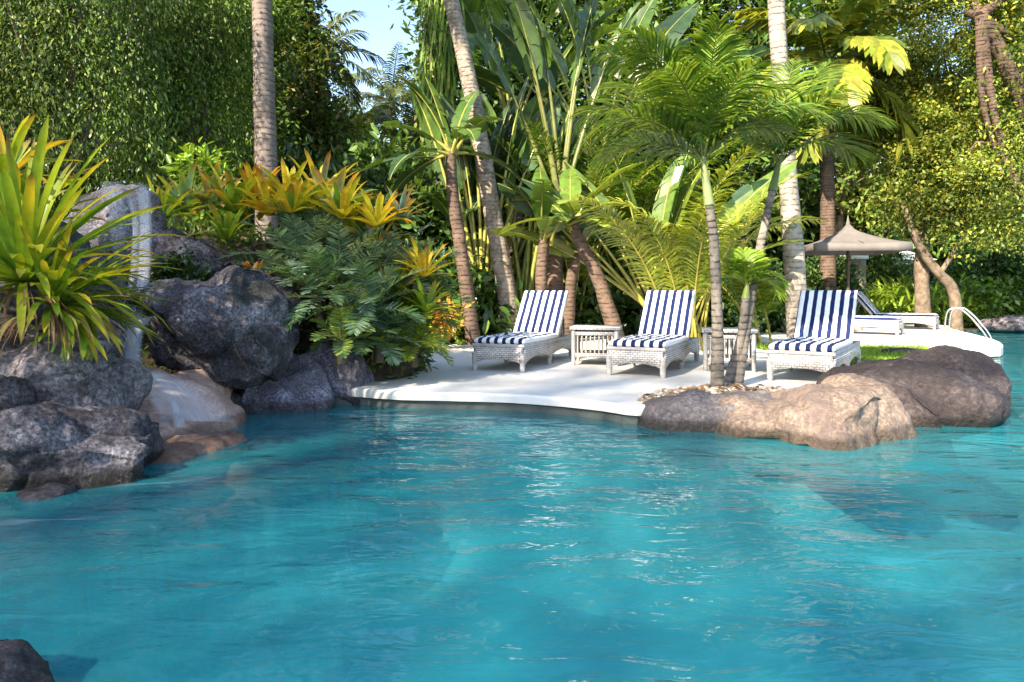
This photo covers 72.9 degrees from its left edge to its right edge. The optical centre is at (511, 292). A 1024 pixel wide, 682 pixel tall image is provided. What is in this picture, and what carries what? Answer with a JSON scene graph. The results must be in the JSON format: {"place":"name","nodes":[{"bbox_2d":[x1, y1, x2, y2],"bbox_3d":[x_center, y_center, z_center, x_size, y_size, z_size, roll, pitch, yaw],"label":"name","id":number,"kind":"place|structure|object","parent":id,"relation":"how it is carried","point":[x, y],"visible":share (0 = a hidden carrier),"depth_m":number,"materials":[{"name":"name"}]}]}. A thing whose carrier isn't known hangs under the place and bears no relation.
{"place":"outdoors","nodes":[
{"label":"outdoors","id":0,"kind":"place"},
{"bbox_2d":[2,332,1023,680],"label":"water","id":1,"kind":"structure","parent":0,"point":[1014,362],"depth_m":4.70,"materials":[{"name":"liquid"}]},
{"bbox_2d":[0,639,54,681],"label":"rock","id":2,"kind":"object","parent":1,"relation":"in","point":[21,660],"visible":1,"depth_m":1.70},
{"bbox_2d":[8,481,78,512],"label":"rock","id":3,"kind":"object","parent":1,"relation":"in","point":[55,494],"visible":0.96,"depth_m":3.39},
{"bbox_2d":[98,0,972,189],"label":"sky","id":4,"kind":"structure","parent":0,"point":[377,24],"materials":[{"name":"white"}]},
{"bbox_2d":[234,322,979,416],"bbox_3d":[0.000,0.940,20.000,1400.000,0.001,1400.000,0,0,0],"label":"ground","id":5,"kind":"structure","parent":0,"point":[970,328],"depth_m":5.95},
{"bbox_2d":[0,219,129,357],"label":"rock pile","id":6,"kind":"object","parent":5,"relation":"on","point":[12,306],"visible":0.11,"depth_m":5.21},
{"bbox_2d":[0,114,83,188],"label":"bromeliad","id":7,"kind":"object","parent":6,"relation":"on","point":[18,147],"visible":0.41,"depth_m":4.49,"materials":[{"name":"green plant"}]},
{"bbox_2d":[0,3,140,217],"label":"woodland tree","id":8,"kind":"object","parent":5,"relation":"on","point":[112,183],"visible":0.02,"depth_m":15.94,"materials":[{"name":"green plant"}]},
{"bbox_2d":[0,374,163,508],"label":"boulder","id":9,"kind":"object","parent":5,"relation":"on","point":[101,457],"visible":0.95,"depth_m":3.61,"materials":[{"name":"stone"}]},
{"bbox_2d":[0,324,152,410],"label":"boulder","id":10,"kind":"object","parent":9,"relation":"on","point":[111,381],"visible":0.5,"depth_m":4.08,"materials":[{"name":"stone"}]},
{"bbox_2d":[0,220,178,365],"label":"bromeliad","id":11,"kind":"object","parent":10,"relation":"on","point":[60,279],"visible":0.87,"depth_m":3.90,"materials":[{"name":"green plant"}]},
{"bbox_2d":[0,114,190,353],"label":"bromeliad","id":12,"kind":"object","parent":10,"relation":"on","point":[30,217],"visible":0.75,"depth_m":4.05,"materials":[{"name":"green plant"}]},
{"bbox_2d":[0,0,208,214],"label":"fig tree","id":13,"kind":"object","parent":5,"relation":"on","point":[29,83],"visible":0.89,"depth_m":9.47,"materials":[{"name":"green plant"}]},
{"bbox_2d":[64,0,282,229],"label":"fig tree","id":14,"kind":"object","parent":5,"relation":"on","point":[203,66],"visible":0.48,"depth_m":11.24,"materials":[{"name":"green plant"}]},
{"bbox_2d":[138,368,249,477],"bbox_3d":[-2.393,0.898,4.910,1.089,0.673,1.862,0,0,-30],"label":"rock","id":15,"kind":"object","parent":5,"relation":"on","point":[203,409],"visible":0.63,"depth_m":4.87,"materials":[{"name":"stone"}]},
{"bbox_2d":[160,136,241,230],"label":"shrub","id":16,"kind":"object","parent":5,"relation":"on","point":[180,162],"visible":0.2,"depth_m":9.38,"materials":[{"name":"green plant"}]},
{"bbox_2d":[125,265,306,391],"bbox_3d":[-2.516,0.370,5.924,1.328,1.209,1.284,0,0,0],"label":"boulder","id":17,"kind":"object","parent":5,"relation":"on","point":[226,328],"visible":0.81,"depth_m":5.50,"materials":[{"name":"stone"}]},
{"bbox_2d":[135,242,220,286],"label":"shrub","id":18,"kind":"object","parent":17,"relation":"on","point":[161,273],"visible":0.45,"depth_m":6.20,"materials":[{"name":"green plant"}]},
{"bbox_2d":[144,0,316,235],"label":"broadleaf tree","id":19,"kind":"object","parent":5,"relation":"on","point":[283,22],"visible":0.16,"depth_m":15.01,"materials":[{"name":"green plant"}]},
{"bbox_2d":[252,0,277,241],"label":"royal palm","id":20,"kind":"object","parent":5,"relation":"on","point":[265,126],"visible":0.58,"depth_m":10.86,"materials":[{"name":"grey plant"}]},
{"bbox_2d":[125,230,425,381],"bbox_3d":[-2.924,0.731,7.745,4.000,2.892,2.299,0,0,14],"label":"planting mound","id":21,"kind":"object","parent":5,"relation":"on","point":[306,342],"visible":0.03,"depth_m":6.82,"materials":[{"name":"soil"}]},
{"bbox_2d":[63,184,166,339],"bbox_3d":[-3.959,-0.236,6.704,1.110,1.574,0.924,0,0,21],"label":"waterfall rock","id":22,"kind":"object","parent":21,"relation":"on","point":[143,198],"visible":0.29,"depth_m":6.45,"materials":[{"name":"stone"}]},
{"bbox_2d":[146,174,200,218],"bbox_3d":[-3.480,-0.936,6.875,0.737,0.438,0.794,0,0,-32],"label":"bromeliad","id":23,"kind":"object","parent":22,"relation":"on","point":[163,200],"visible":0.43,"depth_m":6.85,"materials":[{"name":"green plant"}]},
{"bbox_2d":[188,159,271,215],"bbox_3d":[-2.910,-1.096,7.333,1.047,0.605,0.949,0,0,-25],"label":"bromeliad","id":24,"kind":"object","parent":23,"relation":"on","point":[228,197],"visible":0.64,"depth_m":7.17,"materials":[{"name":"green plant"}]},
{"bbox_2d":[155,161,219,212],"bbox_3d":[-3.434,-1.080,7.198,0.973,0.518,0.813,0,0,0],"label":"bromeliad","id":25,"kind":"object","parent":21,"relation":"on","point":[182,189],"visible":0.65,"depth_m":7.10,"materials":[{"name":"green plant"}]},
{"bbox_2d":[129,226,246,326],"bbox_3d":[-3.214,-0.091,6.882,0.868,1.125,1.127,0,0,29],"label":"boulder","id":26,"kind":"object","parent":21,"relation":"on","point":[205,249],"visible":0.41,"depth_m":6.63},
{"bbox_2d":[216,209,360,286],"bbox_3d":[-2.091,-0.372,6.750,1.371,0.955,1.492,0,0,0],"label":"cycad","id":27,"kind":"object","parent":21,"relation":"on","point":[304,242],"visible":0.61,"depth_m":6.57,"materials":[{"name":"green plant"}]},
{"bbox_2d":[252,174,324,212],"bbox_3d":[-2.163,-0.967,6.770,0.681,0.364,0.810,0,0,0],"label":"bromeliad","id":28,"kind":"object","parent":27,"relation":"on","point":[291,203],"visible":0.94,"depth_m":6.70,"materials":[{"name":"yellow plant"}]},
{"bbox_2d":[280,222,406,326],"bbox_3d":[-1.524,-0.154,6.463,1.232,0.979,1.306,0,0,-23],"label":"cycad","id":29,"kind":"object","parent":21,"relation":"on","point":[353,259],"visible":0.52,"depth_m":6.30,"materials":[{"name":"green plant"}]},
{"bbox_2d":[278,192,413,273],"bbox_3d":[-1.636,-0.466,6.992,1.356,1.105,1.369,0,0,-32],"label":"cycad","id":30,"kind":"object","parent":21,"relation":"on","point":[354,237],"visible":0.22,"depth_m":6.80,"materials":[{"name":"green plant"}]},
{"bbox_2d":[312,191,398,233],"bbox_3d":[-1.584,-0.798,6.934,0.908,0.459,0.746,0,0,-27],"label":"bromeliad","id":31,"kind":"object","parent":30,"relation":"on","point":[360,224],"visible":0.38,"depth_m":6.80,"materials":[{"name":"green plant"}]},
{"bbox_2d":[299,175,374,218],"bbox_3d":[-1.643,-0.921,6.698,0.748,0.399,0.709,0,0,0],"label":"bromeliad","id":32,"kind":"object","parent":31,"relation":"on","point":[343,199],"visible":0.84,"depth_m":6.58,"materials":[{"name":"yellow plant"}]},
{"bbox_2d":[309,296,385,363],"bbox_3d":[-1.466,0.323,6.163,0.680,0.600,0.781,0,0,-19],"label":"cycad","id":33,"kind":"object","parent":21,"relation":"on","point":[335,326],"visible":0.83,"depth_m":6.05,"materials":[{"name":"green plant"}]},
{"bbox_2d":[328,292,420,365],"bbox_3d":[-1.262,0.319,6.476,0.863,0.673,0.974,0,0,0],"label":"cycad","id":34,"kind":"object","parent":21,"relation":"on","point":[382,324],"visible":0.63,"depth_m":6.33,"materials":[{"name":"green plant"}]},
{"bbox_2d":[352,222,462,304],"bbox_3d":[-1.146,-0.253,6.936,1.278,0.920,1.274,0,0,0],"label":"cycad","id":35,"kind":"object","parent":21,"relation":"on","point":[393,254],"visible":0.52,"depth_m":6.73,"materials":[{"name":"green plant"}]},
{"bbox_2d":[373,309,453,366],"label":"sago plant","id":36,"kind":"object","parent":21,"relation":"on","point":[412,355],"visible":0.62,"depth_m":6.68,"materials":[{"name":"green plant"}]},
{"bbox_2d":[124,215,437,380],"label":"undergrowth","id":37,"kind":"object","parent":5,"relation":"on","point":[247,238],"visible":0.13,"depth_m":7.17,"materials":[{"name":"green plant"}]},
{"bbox_2d":[183,202,265,241],"bbox_3d":[-2.812,-0.700,6.783,0.702,0.376,0.659,0,0,0],"label":"bromeliad","id":38,"kind":"object","parent":37,"relation":"on","point":[228,229],"visible":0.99,"depth_m":6.72,"materials":[{"name":"green plant"}]},
{"bbox_2d":[264,245,384,332],"bbox_3d":[-1.724,-0.043,6.387,1.157,0.795,1.289,0,0,0],"label":"cycad","id":39,"kind":"object","parent":37,"relation":"on","point":[322,290],"visible":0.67,"depth_m":6.19,"materials":[{"name":"green plant"}]},
{"bbox_2d":[304,258,426,339],"bbox_3d":[-1.296,0.076,6.255,1.063,0.746,1.131,0,0,0],"label":"cycad","id":40,"kind":"object","parent":37,"relation":"on","point":[371,285],"visible":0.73,"depth_m":6.18,"materials":[{"name":"green plant"}]},
{"bbox_2d":[339,187,412,226],"bbox_3d":[-1.270,-0.813,6.534,0.724,0.367,0.752,0,0,0],"label":"bromeliad","id":41,"kind":"object","parent":37,"relation":"on","point":[376,218],"visible":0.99,"depth_m":6.46,"materials":[{"name":"yellow plant"}]},
{"bbox_2d":[231,353,335,424],"bbox_3d":[-2.041,0.935,6.114,0.951,0.885,0.756,0,0,-11],"label":"boulder","id":42,"kind":"object","parent":5,"relation":"on","point":[302,384],"visible":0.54,"depth_m":5.90,"materials":[{"name":"stone"}]},
{"bbox_2d":[220,0,370,184],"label":"broadleaf tree","id":43,"kind":"object","parent":5,"relation":"on","point":[313,95],"visible":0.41,"depth_m":17.43,"materials":[{"name":"green plant"}]},
{"bbox_2d":[223,133,375,247],"bbox_3d":[-3.893,-1.014,13.075,2.991,3.959,2.688,0,0,0],"label":"shrub","id":44,"kind":"object","parent":5,"relation":"on","point":[299,160],"visible":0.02,"depth_m":12.72,"materials":[{"name":"green plant"}]},
{"bbox_2d":[305,338,374,408],"bbox_3d":[-1.647,0.843,6.501,0.804,0.842,0.620,0,0,0],"label":"boulder","id":45,"kind":"object","parent":5,"relation":"on","point":[345,379],"visible":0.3,"depth_m":6.27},
{"bbox_2d":[300,10,388,109],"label":"coconut palm","id":46,"kind":"object","parent":5,"relation":"on","point":[346,75],"visible":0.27,"depth_m":21.18,"materials":[{"name":"green plant"}]},
{"bbox_2d":[303,146,445,272],"bbox_3d":[-2.800,-0.997,13.486,2.915,3.912,3.056,0,0,-25],"label":"shrub","id":47,"kind":"object","parent":5,"relation":"on","point":[378,179],"visible":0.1,"depth_m":13.02,"materials":[{"name":"green plant"}]},
{"bbox_2d":[331,42,422,147],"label":"coconut palm","id":48,"kind":"object","parent":5,"relation":"on","point":[389,91],"visible":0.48,"depth_m":24.43,"materials":[{"name":"green plant"}]},
{"bbox_2d":[362,89,454,160],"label":"coconut palm","id":49,"kind":"object","parent":5,"relation":"on","point":[404,119],"visible":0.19,"depth_m":21.69,"materials":[{"name":"green plant"}]},
{"bbox_2d":[344,123,475,225],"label":"shrub","id":50,"kind":"object","parent":5,"relation":"on","point":[397,147],"visible":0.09,"depth_m":15.70,"materials":[{"name":"green plant"}]},
{"bbox_2d":[372,162,489,277],"bbox_3d":[-1.652,-0.644,13.761,3.122,4.035,3.090,0,0,0],"label":"shrub","id":51,"kind":"object","parent":5,"relation":"on","point":[437,213],"visible":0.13,"depth_m":13.08,"materials":[{"name":"green plant"}]},
{"bbox_2d":[427,1,448,186],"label":"palm tree","id":52,"kind":"object","parent":5,"relation":"on","point":[428,41],"visible":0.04,"depth_m":15.77,"materials":[{"name":"green plant"}]},
{"bbox_2d":[403,0,464,160],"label":"climbing vine","id":53,"kind":"object","parent":52,"relation":"attached to","point":[449,78],"visible":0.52,"depth_m":15.47,"materials":[{"name":"green plant"}]},
{"bbox_2d":[323,0,552,333],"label":"coconut palm","id":54,"kind":"object","parent":5,"relation":"on","point":[503,271],"visible":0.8,"depth_m":12.19,"materials":[{"name":"grey plant"}]},
{"bbox_2d":[359,76,520,344],"bbox_3d":[-0.975,-1.282,11.405,2.411,4.500,2.329,0,0,-39],"label":"banana plant","id":55,"kind":"object","parent":5,"relation":"on","point":[463,130],"visible":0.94,"depth_m":11.32,"materials":[{"name":"green plant"}]},
{"bbox_2d":[395,219,522,344],"bbox_3d":[-1.036,0.233,12.409,2.835,3.197,2.464,0,0,0],"label":"shrub","id":56,"kind":"object","parent":5,"relation":"on","point":[488,312],"visible":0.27,"depth_m":12.09,"materials":[{"name":"green plant"}]},
{"bbox_2d":[382,0,552,226],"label":"woodland tree","id":57,"kind":"object","parent":5,"relation":"on","point":[478,60],"visible":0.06,"depth_m":23.02,"materials":[{"name":"green plant"}]},
{"bbox_2d":[409,77,560,330],"bbox_3d":[-0.469,-1.525,12.654,2.799,4.972,0.707,0,0,-10],"label":"traveller palm","id":58,"kind":"object","parent":5,"relation":"on","point":[504,129],"visible":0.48,"depth_m":12.65,"materials":[{"name":"green plant"}]},
{"bbox_2d":[441,91,584,316],"bbox_3d":[-0.081,-1.510,13.419,2.987,4.944,0.673,0,0,6],"label":"traveller palm","id":59,"kind":"object","parent":5,"relation":"on","point":[531,111],"visible":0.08,"depth_m":13.32,"materials":[{"name":"green plant"}]},
{"bbox_2d":[472,291,571,372],"bbox_3d":[0.186,0.409,8.394,0.628,0.882,1.932,0,0,21],"label":"sun lounger","id":60,"kind":"object","parent":5,"relation":"on","point":[538,325],"visible":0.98,"depth_m":8.46,"materials":[{"name":"wicker"}]},
{"bbox_2d":[461,82,596,301],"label":"traveller palm","id":61,"kind":"object","parent":5,"relation":"on","point":[526,276],"visible":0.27,"depth_m":12.95,"materials":[{"name":"green plant"}]},
{"bbox_2d":[459,0,622,264],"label":"traveller palm","id":62,"kind":"object","parent":5,"relation":"on","point":[473,25],"visible":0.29,"depth_m":16.46,"materials":[{"name":"green plant"}]},
{"bbox_2d":[489,166,612,290],"bbox_3d":[0.867,-0.667,11.455,1.822,3.252,2.274,0,0,-30],"label":"banana plant","id":63,"kind":"object","parent":5,"relation":"on","point":[548,226],"visible":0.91,"depth_m":11.37,"materials":[{"name":"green plant"}]},
{"bbox_2d":[473,0,640,333],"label":"traveller palm","id":64,"kind":"object","parent":5,"relation":"on","point":[522,20],"visible":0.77,"depth_m":12.55,"materials":[{"name":"green plant"}]},
{"bbox_2d":[484,0,643,232],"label":"woodland tree","id":65,"kind":"object","parent":5,"relation":"on","point":[564,39],"visible":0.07,"depth_m":23.52,"materials":[{"name":"green plant"}]},
{"bbox_2d":[510,228,620,336],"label":"shrub","id":66,"kind":"object","parent":5,"relation":"on","point":[588,318],"visible":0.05,"depth_m":13.37,"materials":[{"name":"green plant"}]},
{"bbox_2d":[498,161,646,340],"bbox_3d":[0.937,-0.600,11.373,1.727,3.199,2.471,0,0,-42],"label":"banana plant","id":67,"kind":"object","parent":5,"relation":"on","point":[608,310],"visible":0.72,"depth_m":11.12,"materials":[{"name":"green plant"}]},
{"bbox_2d":[515,206,643,334],"bbox_3d":[1.212,-0.340,11.789,2.333,2.618,1.633,0,0,0],"label":"banana plant","id":68,"kind":"object","parent":5,"relation":"on","point":[568,321],"visible":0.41,"depth_m":11.91,"materials":[{"name":"plant"}]},
{"bbox_2d":[488,108,678,336],"bbox_3d":[1.473,-1.402,13.060,4.455,4.613,2.641,0,0,0],"label":"areca palm","id":69,"kind":"object","parent":5,"relation":"on","point":[601,175],"visible":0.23,"depth_m":12.66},
{"bbox_2d":[570,325,621,365],"bbox_3d":[1.020,0.624,8.350,0.580,0.452,0.580,0,0,12],"label":"side table","id":70,"kind":"object","parent":5,"relation":"on","point":[578,331],"visible":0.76,"depth_m":8.12,"materials":[{"name":"wood"}]},
{"bbox_2d":[433,0,769,260],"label":"traveller palm","id":71,"kind":"object","parent":5,"relation":"on","point":[680,20],"visible":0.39,"depth_m":15.46,"materials":[{"name":"green plant"}]},
{"bbox_2d":[581,240,663,335],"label":"shrub","id":72,"kind":"object","parent":5,"relation":"on","point":[632,317],"visible":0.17,"depth_m":13.74,"materials":[{"name":"green plant"}]},
{"bbox_2d":[522,100,768,333],"bbox_3d":[2.654,-1.463,13.504,5.357,4.742,3.643,0,0,-12],"label":"areca palm","id":73,"kind":"object","parent":5,"relation":"on","point":[647,201],"visible":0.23,"depth_m":13.18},
{"bbox_2d":[559,0,736,288],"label":"woodland tree","id":74,"kind":"object","parent":5,"relation":"on","point":[664,10],"visible":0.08,"depth_m":22.95,"materials":[{"name":"green plant"}]},
{"bbox_2d":[491,128,812,306],"bbox_3d":[2.492,-0.950,12.225,5.782,3.837,1.334,0,0,-4],"label":"traveller palm","id":75,"kind":"object","parent":5,"relation":"on","point":[669,206],"visible":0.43,"depth_m":12.09,"materials":[{"name":"green plant"}]},
{"bbox_2d":[606,290,699,377],"bbox_3d":[1.654,0.409,7.905,0.628,0.882,1.932,0,0,25],"label":"sun lounger","id":76,"kind":"object","parent":5,"relation":"on","point":[662,340],"visible":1,"depth_m":8.06,"materials":[{"name":"wicker"}]},
{"bbox_2d":[568,145,830,350],"bbox_3d":[2.681,-0.506,9.771,3.934,2.829,3.260,0,0,0],"label":"areca palm","id":77,"kind":"object","parent":5,"relation":"on","point":[696,264],"visible":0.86,"depth_m":9.76,"materials":[{"name":"plant"}]},
{"bbox_2d":[567,12,837,386],"bbox_3d":[1.604,-0.829,6.115,2.217,3.345,1.702,0,0,0],"label":"slim palm","id":78,"kind":"object","parent":5,"relation":"on","point":[697,115],"visible":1,"depth_m":6.00,"materials":[{"name":"green plant"}]},
{"bbox_2d":[637,389,785,457],"bbox_3d":[1.582,0.970,5.403,1.265,0.478,1.004,0,0,15],"label":"rock ledge","id":79,"kind":"object","parent":5,"relation":"on","point":[685,414],"visible":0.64,"depth_m":5.05,"materials":[{"name":"stone"}]},
{"bbox_2d":[701,327,757,371],"bbox_3d":[2.420,0.624,7.750,0.580,0.452,0.580,0,0,15],"label":"side table","id":80,"kind":"object","parent":5,"relation":"on","point":[730,333],"visible":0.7,"depth_m":7.55,"materials":[{"name":"wood"}]},
{"bbox_2d":[710,246,790,385],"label":"slim palm","id":81,"kind":"object","parent":5,"relation":"on","point":[747,264],"visible":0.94,"depth_m":6.36,"materials":[{"name":"green plant"}]},
{"bbox_2d":[658,0,842,253],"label":"woodland tree","id":82,"kind":"object","parent":5,"relation":"on","point":[765,161],"visible":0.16,"depth_m":23.83,"materials":[{"name":"green plant"}]},
{"bbox_2d":[767,0,806,337],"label":"royal palm","id":83,"kind":"object","parent":5,"relation":"on","point":[794,265],"visible":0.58,"depth_m":12.86,"materials":[{"name":"grey plant"}]},
{"bbox_2d":[723,158,852,291],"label":"woodland tree","id":84,"kind":"object","parent":5,"relation":"on","point":[770,253],"visible":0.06,"depth_m":27.21,"materials":[{"name":"green plant"}]},
{"bbox_2d":[718,57,900,384],"bbox_3d":[2.738,-0.795,6.767,1.874,3.297,1.528,0,0,33],"label":"slim palm","id":85,"kind":"object","parent":5,"relation":"on","point":[780,155],"visible":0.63,"depth_m":6.63,"materials":[{"name":"green plant"}]},
{"bbox_2d":[766,290,860,380],"bbox_3d":[3.248,0.409,7.368,0.628,0.882,1.932,0,0,33],"label":"sun lounger","id":86,"kind":"object","parent":5,"relation":"on","point":[821,340],"visible":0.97,"depth_m":7.53,"materials":[{"name":"wicker"}]},
{"bbox_2d":[713,373,918,471],"bbox_3d":[2.144,0.943,5.028,1.395,0.654,1.288,0,0,0],"label":"boulder","id":87,"kind":"object","parent":5,"relation":"on","point":[847,418],"visible":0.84,"depth_m":4.70,"materials":[{"name":"stone"}]},
{"bbox_2d":[806,255,875,314],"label":"shrub","id":88,"kind":"object","parent":5,"relation":"on","point":[813,277],"visible":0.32,"depth_m":17.65,"materials":[{"name":"green plant"}]},
{"bbox_2d":[732,0,963,289],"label":"fishtail palm","id":89,"kind":"object","parent":5,"relation":"on","point":[887,52],"visible":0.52,"depth_m":16.70,"materials":[{"name":"plant"}]},
{"bbox_2d":[804,216,912,330],"bbox_3d":[7.560,-0.455,15.600,1.945,2.580,1.945,0,0,7],"label":"parasol","id":90,"kind":"object","parent":5,"relation":"on","point":[848,240],"visible":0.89,"depth_m":15.02,"materials":[{"name":"beige fabric"}]},
{"bbox_2d":[788,0,954,266],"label":"woodland tree","id":91,"kind":"object","parent":5,"relation":"on","point":[844,182],"visible":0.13,"depth_m":26.25,"materials":[{"name":"green plant"}]},
{"bbox_2d":[836,228,914,290],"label":"shrub","id":92,"kind":"object","parent":5,"relation":"on","point":[878,264],"visible":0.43,"depth_m":23.54,"materials":[{"name":"green plant"}]},
{"bbox_2d":[856,278,914,323],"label":"shrub","id":93,"kind":"object","parent":5,"relation":"on","point":[887,304],"visible":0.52,"depth_m":18.17,"materials":[{"name":"green plant"}]},
{"bbox_2d":[816,345,1011,446],"bbox_3d":[3.384,0.861,5.977,1.711,0.786,1.779,0,0,0],"label":"boulder","id":94,"kind":"object","parent":5,"relation":"on","point":[938,387],"visible":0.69,"depth_m":5.33,"materials":[{"name":"stone"}]},
{"bbox_2d":[839,13,1023,326],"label":"spreading tree","id":95,"kind":"object","parent":5,"relation":"on","point":[932,143],"visible":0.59,"depth_m":16.51,"materials":[{"name":"green plant"}]},
{"bbox_2d":[855,162,1021,331],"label":"leaning tree","id":96,"kind":"object","parent":5,"relation":"on","point":[944,278],"visible":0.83,"depth_m":16.39,"materials":[{"name":"green plant"}]},
{"bbox_2d":[857,25,1023,281],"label":"woodland tree","id":97,"kind":"object","parent":5,"relation":"on","point":[932,244],"visible":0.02,"depth_m":26.42,"materials":[{"name":"green plant"}]},
{"bbox_2d":[867,0,1023,264],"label":"spreading tree","id":98,"kind":"object","parent":5,"relation":"on","point":[993,24],"visible":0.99,"depth_m":14.85,"materials":[{"name":"green plant"}]},
{"bbox_2d":[932,265,1019,327],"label":"shrub","id":99,"kind":"object","parent":5,"relation":"on","point":[973,287],"visible":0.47,"depth_m":18.80,"materials":[{"name":"green plant"}]},
{"bbox_2d":[960,274,1023,326],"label":"shrub","id":100,"kind":"object","parent":5,"relation":"on","point":[1014,294],"visible":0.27,"depth_m":18.91,"materials":[{"name":"green plant"}]},
{"bbox_2d":[964,221,1023,292],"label":"shrub","id":101,"kind":"object","parent":5,"relation":"on","point":[1005,264],"visible":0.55,"depth_m":19.90,"materials":[{"name":"green plant"}]},
{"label":"lawn bed","id":102,"kind":"structure","parent":5,"relation":"on","visible":0},
{"bbox_2d":[663,239,782,343],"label":"areca palm","id":103,"kind":"object","parent":102,"relation":"on","point":[762,289],"visible":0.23,"depth_m":11.26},
{"bbox_2d":[341,382,1023,681],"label":"pool floor","id":104,"kind":"structure","parent":0,"point":[443,631],"depth_m":4.48,"materials":[{"name":"paint"}]},
{"bbox_2d":[0,415,414,681],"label":"rock shelf","id":105,"kind":"object","parent":104,"relation":"on","point":[80,601],"visible":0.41,"depth_m":3.99,"materials":[{"name":"liquid"}]},
{"bbox_2d":[329,334,1023,623],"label":"pool wall","id":106,"kind":"structure","parent":104,"relation":"on","point":[705,555],"depth_m":5.30,"materials":[{"name":"paint"}]},
{"bbox_2d":[332,330,1000,431],"bbox_3d":[16.480,1.000,6.483,41.663,0.120,29.218,0,0,0],"label":"pool waterline","id":107,"kind":"object","parent":106,"relation":"attached to","point":[614,420],"visible":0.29,"depth_m":5.92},
{"bbox_2d":[726,324,1002,355],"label":"sun terrace","id":108,"kind":"structure","parent":0,"point":[920,336],"depth_m":12.72,"materials":[{"name":"concrete"}]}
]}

